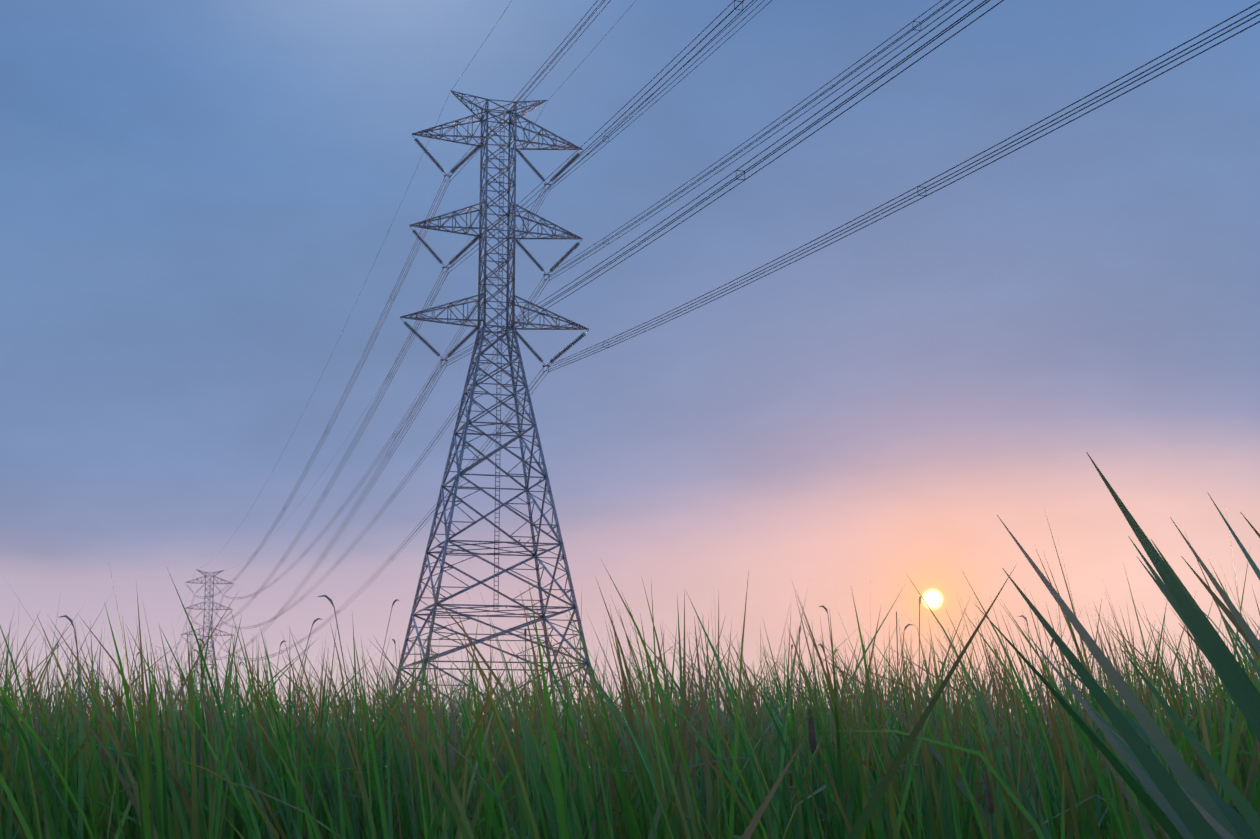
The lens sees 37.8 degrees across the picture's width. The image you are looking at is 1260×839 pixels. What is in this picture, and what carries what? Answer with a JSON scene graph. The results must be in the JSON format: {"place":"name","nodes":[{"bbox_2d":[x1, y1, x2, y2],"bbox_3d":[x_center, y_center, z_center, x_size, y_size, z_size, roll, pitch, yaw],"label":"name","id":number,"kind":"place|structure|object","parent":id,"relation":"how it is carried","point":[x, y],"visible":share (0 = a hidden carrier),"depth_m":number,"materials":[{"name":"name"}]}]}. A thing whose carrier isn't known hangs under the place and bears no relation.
{"place":"outdoors","nodes":[
{"label":"outdoors","id":0,"kind":"place"},
{"bbox_2d":[180,569,231,701],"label":"pylon","id":1,"kind":"object","parent":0,"point":[208,620],"visible":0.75,"depth_m":638.79,"materials":[{"name":"metal"}]},
{"bbox_2d":[10,678,1227,731],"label":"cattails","id":2,"kind":"object","parent":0,"point":[455,703],"depth_m":16.58,"materials":[{"name":"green plant"}]},
{"bbox_2d":[0,0,1259,723],"label":"sky","id":3,"kind":"structure","parent":0,"point":[199,199],"materials":[{"name":"blue"}]},
{"bbox_2d":[1179,556,1259,658],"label":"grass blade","id":4,"kind":"object","parent":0,"point":[1227,612],"visible":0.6,"depth_m":2.75,"materials":[{"name":"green plant"}]},
{"bbox_2d":[1240,512,1259,644],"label":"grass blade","id":5,"kind":"object","parent":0,"point":[1256,531],"visible":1,"depth_m":2.12,"materials":[{"name":"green plant"}]},
{"label":"ground","id":6,"kind":"structure","parent":0,"visible":0},
{"bbox_2d":[392,90,599,721],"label":"pylon","id":7,"kind":"object","parent":6,"relation":"on","point":[525,463],"visible":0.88,"depth_m":173.66,"materials":[{"name":"metal"}]},
{"bbox_2d":[160,0,1259,686],"bbox_3d":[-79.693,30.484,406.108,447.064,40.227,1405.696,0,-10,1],"label":"conductors","id":8,"kind":"object","parent":7,"relation":"attached to","point":[686,218],"visible":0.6,"depth_m":122.60,"materials":[{"name":"black metal"}]},
{"bbox_2d":[204,0,925,681],"bbox_3d":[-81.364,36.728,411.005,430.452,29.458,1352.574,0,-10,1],"label":"bundle spacers","id":9,"kind":"object","parent":8,"relation":"attached to","point":[604,238],"visible":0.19,"depth_m":154.64,"materials":[{"name":"black metal"}]},
{"bbox_2d":[56,606,1052,779],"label":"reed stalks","id":10,"kind":"object","parent":6,"relation":"on","point":[577,669],"visible":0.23,"depth_m":10.08,"materials":[{"name":"green plant"}]},
{"bbox_2d":[57,595,1052,665],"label":"reed plumes","id":11,"kind":"object","parent":10,"relation":"on","point":[331,601],"visible":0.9,"depth_m":13.53,"materials":[{"name":"brown plant"}]},
{"bbox_2d":[0,511,1259,838],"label":"tall grass","id":12,"kind":"object","parent":6,"relation":"on","point":[390,771],"visible":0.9,"depth_m":6.20,"materials":[{"name":"green plant"}]},
{"bbox_2d":[198,679,1151,838],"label":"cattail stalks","id":13,"kind":"object","parent":6,"relation":"on","point":[991,826],"visible":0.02,"depth_m":5.41,"materials":[{"name":"green plant"}]},
{"bbox_2d":[198,703,1151,816],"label":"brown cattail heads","id":14,"kind":"object","parent":13,"relation":"attached to","point":[813,745],"depth_m":6.07,"materials":[{"name":"brown plant"}]},
{"bbox_2d":[740,564,1016,838],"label":"grass blades","id":15,"kind":"object","parent":6,"relation":"on","point":[859,826],"visible":1,"depth_m":2.25,"materials":[{"name":"green plant"}]},
{"bbox_2d":[974,452,1259,838],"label":"grass blades","id":16,"kind":"object","parent":6,"relation":"on","point":[1191,810],"visible":1,"depth_m":2.15,"materials":[{"name":"green plant"}]},
{"bbox_2d":[1043,517,1259,838],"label":"grass blades","id":17,"kind":"object","parent":6,"relation":"on","point":[1240,825],"visible":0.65,"depth_m":2.39,"materials":[{"name":"green plant"}]},
{"bbox_2d":[1100,701,1218,838],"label":"grass blades","id":18,"kind":"object","parent":6,"relation":"on","point":[1149,832],"visible":0.67,"depth_m":2.46,"materials":[{"name":"green plant"}]}
]}

